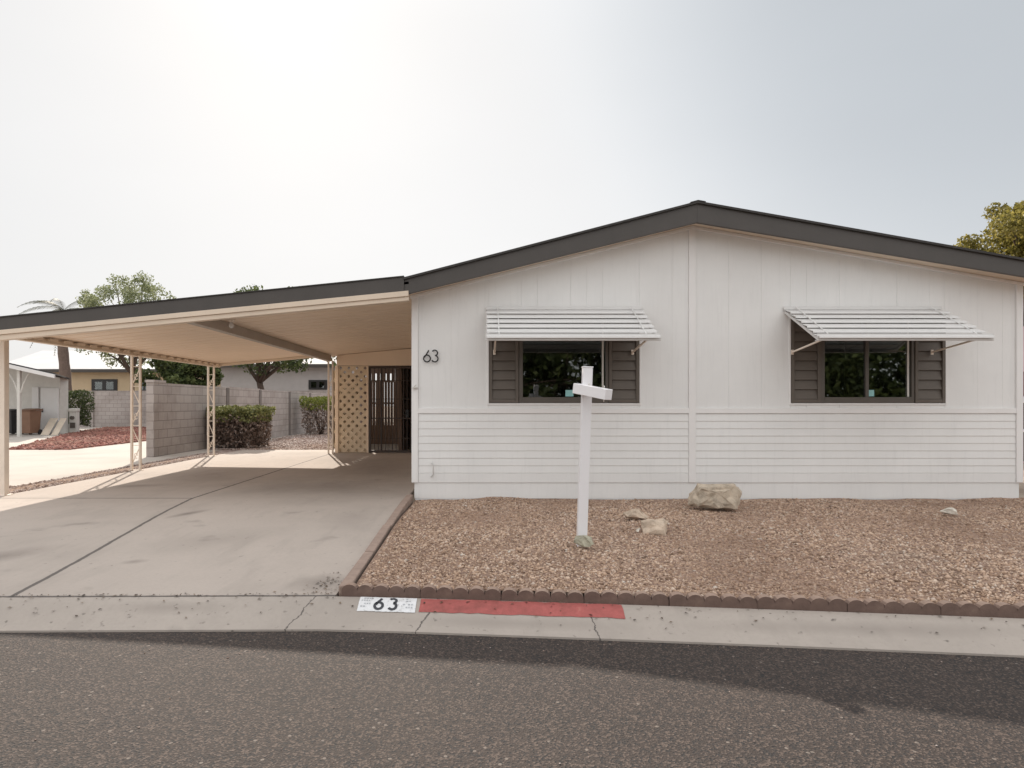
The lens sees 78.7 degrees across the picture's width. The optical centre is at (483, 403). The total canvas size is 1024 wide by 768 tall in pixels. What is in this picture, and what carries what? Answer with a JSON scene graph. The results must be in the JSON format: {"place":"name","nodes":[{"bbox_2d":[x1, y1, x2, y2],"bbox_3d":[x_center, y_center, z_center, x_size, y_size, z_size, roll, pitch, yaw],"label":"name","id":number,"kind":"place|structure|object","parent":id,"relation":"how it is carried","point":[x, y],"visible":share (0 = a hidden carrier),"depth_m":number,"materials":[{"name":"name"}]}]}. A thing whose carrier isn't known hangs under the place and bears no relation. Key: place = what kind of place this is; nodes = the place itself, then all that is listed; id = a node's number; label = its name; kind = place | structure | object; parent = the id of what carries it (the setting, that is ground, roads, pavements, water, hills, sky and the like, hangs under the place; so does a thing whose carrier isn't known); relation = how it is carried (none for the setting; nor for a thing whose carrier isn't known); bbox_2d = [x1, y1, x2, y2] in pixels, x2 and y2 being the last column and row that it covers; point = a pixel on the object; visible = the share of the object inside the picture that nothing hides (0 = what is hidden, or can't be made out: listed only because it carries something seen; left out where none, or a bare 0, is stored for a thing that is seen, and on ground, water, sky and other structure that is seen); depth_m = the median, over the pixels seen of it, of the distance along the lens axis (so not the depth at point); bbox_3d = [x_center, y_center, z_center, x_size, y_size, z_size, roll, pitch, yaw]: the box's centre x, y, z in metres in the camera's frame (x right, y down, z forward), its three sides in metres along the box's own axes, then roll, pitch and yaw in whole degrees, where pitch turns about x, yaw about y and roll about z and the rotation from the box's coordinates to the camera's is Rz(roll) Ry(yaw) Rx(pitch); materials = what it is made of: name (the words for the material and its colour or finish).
{"place":"outdoors","nodes":[
{"label":"outdoors","id":0,"kind":"place"},
{"bbox_2d":[9,427,331,485],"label":"neighbour driveway","id":1,"kind":"structure","parent":0,"point":[28,466],"depth_m":13.31,"materials":[{"name":"concrete"}]},
{"bbox_2d":[9,409,23,433],"bbox_3d":[-18.290,0.684,24.200,0.443,0.988,0.720,0,0,0],"label":"wheeled bin","id":2,"kind":"object","parent":1,"relation":"on","point":[12,421],"visible":0.45,"depth_m":24.00,"materials":[{"name":"plastic"}]},
{"bbox_2d":[22,408,42,433],"bbox_3d":[-17.446,0.674,24.000,0.471,1.008,0.720,0,0,0],"label":"wheeled bin","id":3,"kind":"object","parent":1,"relation":"on","point":[31,418],"visible":0.85,"depth_m":23.80,"materials":[{"name":"brown plastic"}]},
{"bbox_2d":[41,418,57,434],"bbox_3d":[-16.862,0.870,24.215,0.295,0.620,1.170,0,0,-18],"label":"board","id":4,"kind":"object","parent":1,"relation":"on","point":[50,424],"visible":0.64,"depth_m":24.20,"materials":[{"name":"beige wood"}]},
{"bbox_2d":[51,418,66,434],"bbox_3d":[-16.487,0.870,24.215,0.238,0.620,1.152,0,0,-18],"label":"board","id":5,"kind":"object","parent":1,"relation":"on","point":[59,425],"visible":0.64,"depth_m":24.20,"materials":[{"name":"beige wood"}]},
{"bbox_2d":[0,450,413,597],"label":"driveway","id":6,"kind":"structure","parent":0,"point":[262,523],"depth_m":6.12,"materials":[{"name":"concrete"}]},
{"bbox_2d":[0,275,411,495],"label":"carport","id":7,"kind":"object","parent":6,"relation":"on","point":[326,321],"visible":0.91,"depth_m":9.04,"materials":[{"name":"beige paint"}]},
{"bbox_2d":[209,433,331,453],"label":"side yard","id":8,"kind":"structure","parent":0,"point":[223,451],"depth_m":17.01,"materials":[{"name":"brown gravel"}]},
{"bbox_2d":[9,430,334,493],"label":"side gravel","id":9,"kind":"structure","parent":8,"relation":"on","point":[303,444],"depth_m":16.10,"materials":[{"name":"gravel"}]},
{"bbox_2d":[205,404,275,447],"bbox_3d":[-6.610,0.602,16.899,1.673,1.234,1.444,0,0,0],"label":"hedge shrub","id":10,"kind":"object","parent":9,"relation":"on","point":[246,420],"visible":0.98,"depth_m":16.44,"materials":[{"name":"green plant"}]},
{"bbox_2d":[299,396,331,433],"bbox_3d":[-6.358,0.434,24.301,1.585,1.566,1.271,0,0,0],"label":"hedge shrub","id":11,"kind":"object","parent":8,"relation":"on","point":[318,406],"visible":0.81,"depth_m":23.98,"materials":[{"name":"green plant"}]},
{"bbox_2d":[334,444,410,449],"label":"patio floor","id":12,"kind":"structure","parent":8,"relation":"on","point":[388,446],"depth_m":16.98,"materials":[{"name":"grey concrete"}]},
{"bbox_2d":[0,631,1023,767],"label":"road","id":13,"kind":"structure","parent":0,"point":[397,701],"depth_m":2.88,"materials":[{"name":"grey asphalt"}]},
{"bbox_2d":[0,596,1023,657],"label":"kerb","id":14,"kind":"structure","parent":13,"relation":"on","point":[954,635],"depth_m":3.79,"materials":[{"name":"concrete"}]},
{"bbox_2d":[3,507,1023,632],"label":"leaf litter","id":15,"kind":"object","parent":14,"relation":"on","point":[352,605],"visible":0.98,"depth_m":4.05,"materials":[{"name":"brown plant"}]},
{"bbox_2d":[0,0,1023,405],"label":"sky","id":16,"kind":"structure","parent":0,"point":[200,147],"materials":[{"name":"white"}]},
{"bbox_2d":[88,413,1023,597],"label":"lot ground","id":17,"kind":"structure","parent":0,"point":[1021,490],"depth_m":8.98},
{"bbox_2d":[9,363,69,436],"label":"garden shed","id":18,"kind":"structure","parent":17,"relation":"on","point":[45,391],"depth_m":24.96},
{"bbox_2d":[40,388,58,433],"bbox_3d":[-17.372,0.270,24.944,0.705,1.820,0.108,0,0,0],"label":"door","id":19,"kind":"structure","parent":18,"relation":"in","point":[49,397],"depth_m":24.93,"materials":[{"name":"white metal"}]},
{"bbox_2d":[18,298,77,390],"bbox_3d":[-24.727,-2.406,36.859,4.495,7.436,4.548,0,0,0],"label":"palm tree","id":20,"kind":"object","parent":17,"relation":"on","point":[64,361],"visible":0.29,"depth_m":36.76,"materials":[{"name":"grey plant"}]},
{"bbox_2d":[9,426,145,449],"bbox_3d":[-14.850,1.199,23.800,8.300,0.062,15.400,0,0,0],"label":"red gravel bed","id":21,"kind":"object","parent":17,"relation":"on","point":[33,448],"visible":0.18,"depth_m":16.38,"materials":[{"name":"red gravel"}]},
{"bbox_2d":[68,408,79,432],"bbox_3d":[-16.899,0.705,25.565,0.530,1.050,0.310,0,0,0],"label":"utility pedestal","id":22,"kind":"object","parent":21,"relation":"on","point":[74,420],"visible":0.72,"depth_m":25.50,"materials":[{"name":"grey metal"}]},
{"bbox_2d":[68,389,94,426],"bbox_3d":[-17.294,0.287,26.396,1.299,1.856,1.076,0,0,0],"label":"round bush","id":23,"kind":"object","parent":21,"relation":"on","point":[82,401],"visible":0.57,"depth_m":26.31,"materials":[{"name":"green plant"}]},
{"bbox_2d":[133,358,223,385],"bbox_3d":[-13.908,-0.644,28.904,3.703,3.902,3.456,0,0,17],"label":"broadleaf tree","id":24,"kind":"object","parent":21,"relation":"on","point":[171,372],"visible":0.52,"depth_m":28.16,"materials":[{"name":"green plant"}]},
{"bbox_2d":[9,457,197,491],"bbox_3d":[-6.475,1.217,8.945,0.570,0.090,9.910,0,0,0],"label":"dirt strip","id":25,"kind":"object","parent":17,"relation":"on","point":[69,479],"visible":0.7,"depth_m":10.07,"materials":[{"name":"gravel"}]},
{"bbox_2d":[9,351,220,390],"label":"house","id":26,"kind":"structure","parent":17,"relation":"on","point":[91,372],"depth_m":40.00,"materials":[{"name":"grey paint"}]},
{"bbox_2d":[91,379,117,390],"bbox_3d":[-24.308,-1.179,39.969,1.641,0.821,0.058,0,0,0],"label":"window","id":27,"kind":"structure","parent":26,"relation":"in","point":[96,384],"depth_m":39.94,"materials":[{"name":"black glass"}]},
{"bbox_2d":[74,270,176,390],"bbox_3d":[-18.688,-2.887,33.169,6.207,8.345,4.740,0,0,0],"label":"mesquite tree","id":28,"kind":"object","parent":17,"relation":"on","point":[130,293],"visible":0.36,"depth_m":32.67,"materials":[{"name":"green plant"}]},
{"bbox_2d":[69,391,331,426],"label":"block wall","id":29,"kind":"structure","parent":17,"relation":"on","point":[112,409],"depth_m":32.00,"materials":[{"name":"grey concrete"}]},
{"bbox_2d":[145,380,330,456],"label":"block wall","id":30,"kind":"structure","parent":17,"relation":"on","point":[176,420],"depth_m":15.81,"materials":[{"name":"grey concrete"}]},
{"bbox_2d":[232,285,336,389],"bbox_3d":[-10.081,-2.358,30.844,6.114,7.453,5.339,0,0,32],"label":"broadleaf tree","id":31,"kind":"object","parent":17,"relation":"on","point":[262,374],"visible":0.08,"depth_m":30.26,"materials":[{"name":"green plant"}]},
{"bbox_2d":[218,356,372,420],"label":"house","id":32,"kind":"structure","parent":17,"relation":"on","point":[314,377],"depth_m":38.00,"materials":[{"name":"grey paint"}]},
{"bbox_2d":[309,380,326,389],"bbox_3d":[-10.109,-1.169,37.969,1.121,0.585,0.058,0,0,0],"label":"window","id":33,"kind":"structure","parent":32,"relation":"in","point":[313,384],"depth_m":37.94,"materials":[{"name":"black glass"}]},
{"bbox_2d":[339,552,373,596],"bbox_3d":[-0.925,1.245,4.580,0.080,0.110,0.912,0,0,0],"label":"border strip","id":34,"kind":"object","parent":17,"relation":"on","point":[356,572],"visible":0.56,"depth_m":4.51,"materials":[{"name":"brown concrete"}]},
{"bbox_2d":[365,525,390,555],"bbox_3d":[-0.925,1.216,5.500,0.080,0.135,0.912,0,0,0],"label":"border strip","id":35,"kind":"object","parent":17,"relation":"on","point":[378,540],"visible":0.66,"depth_m":5.42,"materials":[{"name":"brown concrete"}]},
{"bbox_2d":[341,582,420,597],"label":"edging block","id":36,"kind":"structure","parent":17,"relation":"on","point":[351,589],"depth_m":4.05,"materials":[{"name":"brown concrete"}]},
{"bbox_2d":[384,507,402,529],"bbox_3d":[-0.925,1.196,6.420,0.080,0.117,0.912,0,0,-1],"label":"border strip","id":37,"kind":"object","parent":17,"relation":"on","point":[395,516],"visible":0.61,"depth_m":6.37,"materials":[{"name":"brown concrete"}]},
{"bbox_2d":[397,495,412,513],"bbox_3d":[-0.925,1.178,7.320,0.080,0.110,0.872,0,0,0],"label":"border strip","id":38,"kind":"object","parent":17,"relation":"on","point":[406,502],"visible":0.74,"depth_m":7.24,"materials":[{"name":"brown concrete"}]},
{"bbox_2d":[420,584,500,600],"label":"edging block","id":39,"kind":"structure","parent":17,"relation":"on","point":[431,591],"depth_m":4.00,"materials":[{"name":"brown concrete"}]},
{"bbox_2d":[501,587,583,602],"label":"edging block","id":40,"kind":"structure","parent":17,"relation":"on","point":[539,595],"depth_m":3.95,"materials":[{"name":"brown concrete"}]},
{"bbox_2d":[584,589,668,605],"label":"edging block","id":41,"kind":"structure","parent":17,"relation":"on","point":[622,597],"depth_m":3.90,"materials":[{"name":"brown concrete"}]},
{"bbox_2d":[334,200,1023,499],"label":"mobile home","id":42,"kind":"object","parent":17,"relation":"on","point":[751,354],"visible":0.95,"depth_m":7.80,"materials":[{"name":"white paint"}]},
{"bbox_2d":[369,366,411,452],"bbox_3d":[-2.255,0.135,15.075,1.060,2.090,0.131,0,0,0],"label":"security door","id":43,"kind":"structure","parent":42,"relation":"in","point":[370,367],"depth_m":15.09,"materials":[{"name":"black metal"}]},
{"bbox_2d":[519,318,608,402],"bbox_3d":[0.995,-0.541,7.819,1.120,1.058,0.062,0,0,0],"label":"window","id":44,"kind":"structure","parent":42,"relation":"in","point":[522,399],"depth_m":7.79,"materials":[{"name":"brown metal"}]},
{"bbox_2d":[820,318,913,402],"bbox_3d":[4.790,-0.541,7.819,1.170,1.058,0.062,0,0,0],"label":"window","id":45,"kind":"structure","parent":42,"relation":"in","point":[910,344],"depth_m":7.79,"materials":[{"name":"brown metal"}]},
{"bbox_2d":[357,497,1023,604],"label":"gravel bed","id":46,"kind":"object","parent":17,"relation":"on","point":[690,571],"visible":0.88,"depth_m":5.03,"materials":[{"name":"brown gravel"}]},
{"bbox_2d":[573,535,593,546],"bbox_3d":[0.815,1.129,5.118,0.140,0.106,0.117,0,0,-16],"label":"rock","id":47,"kind":"object","parent":46,"relation":"on","point":[583,540],"visible":1,"depth_m":5.09,"materials":[{"name":"grey stone"}]},
{"bbox_2d":[572,366,612,546],"bbox_3d":[0.916,0.508,5.123,0.175,1.647,0.428,0,0,-32],"label":"sign post","id":48,"kind":"object","parent":46,"relation":"on","point":[586,390],"visible":0.96,"depth_m":5.21,"materials":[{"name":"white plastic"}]},
{"bbox_2d":[622,509,647,518],"bbox_3d":[1.524,1.107,6.287,0.262,0.109,0.124,0,0,-9],"label":"rock","id":49,"kind":"object","parent":46,"relation":"on","point":[634,513],"visible":0.99,"depth_m":6.25,"materials":[{"name":"beige stone"}]},
{"bbox_2d":[641,518,668,535],"bbox_3d":[1.556,1.117,5.693,0.237,0.150,0.232,0,0,1],"label":"rock","id":50,"kind":"object","parent":46,"relation":"on","point":[654,527],"visible":0.99,"depth_m":5.64,"materials":[{"name":"beige stone"}]},
{"bbox_2d":[688,483,741,509],"bbox_3d":[2.557,1.033,6.943,0.559,0.291,0.251,0,0,0],"label":"rock","id":51,"kind":"object","parent":46,"relation":"on","point":[717,496],"visible":1,"depth_m":6.86,"materials":[{"name":"beige stone"}]},
{"bbox_2d":[940,507,957,514],"bbox_3d":[4.837,1.114,6.494,0.157,0.084,0.096,0,0,33],"label":"rock","id":52,"kind":"object","parent":46,"relation":"on","point":[952,511],"visible":1,"depth_m":6.46,"materials":[{"name":"beige stone"}]},
{"bbox_2d":[668,591,756,608],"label":"edging block","id":53,"kind":"structure","parent":17,"relation":"on","point":[714,600],"depth_m":3.84,"materials":[{"name":"brown concrete"}]},
{"bbox_2d":[755,594,846,611],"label":"edging block","id":54,"kind":"structure","parent":17,"relation":"on","point":[803,603],"depth_m":3.79,"materials":[{"name":"brown concrete"}]},
{"bbox_2d":[845,597,940,614],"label":"edging block","id":55,"kind":"structure","parent":17,"relation":"on","point":[892,606],"depth_m":3.73,"materials":[{"name":"brown concrete"}]},
{"bbox_2d":[937,600,1023,618],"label":"edging block","id":56,"kind":"structure","parent":17,"relation":"on","point":[985,609],"depth_m":3.68,"materials":[{"name":"brown concrete"}]},
{"bbox_2d":[953,200,1023,303],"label":"broadleaf tree","id":57,"kind":"object","parent":17,"relation":"on","point":[1006,223],"visible":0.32,"depth_m":23.63,"materials":[{"name":"green plant"}]},
{"bbox_2d":[1023,304,1023,462],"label":"house","id":58,"kind":"structure","parent":17,"relation":"on","point":[1023,383],"depth_m":12.93,"materials":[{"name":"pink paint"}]}
]}

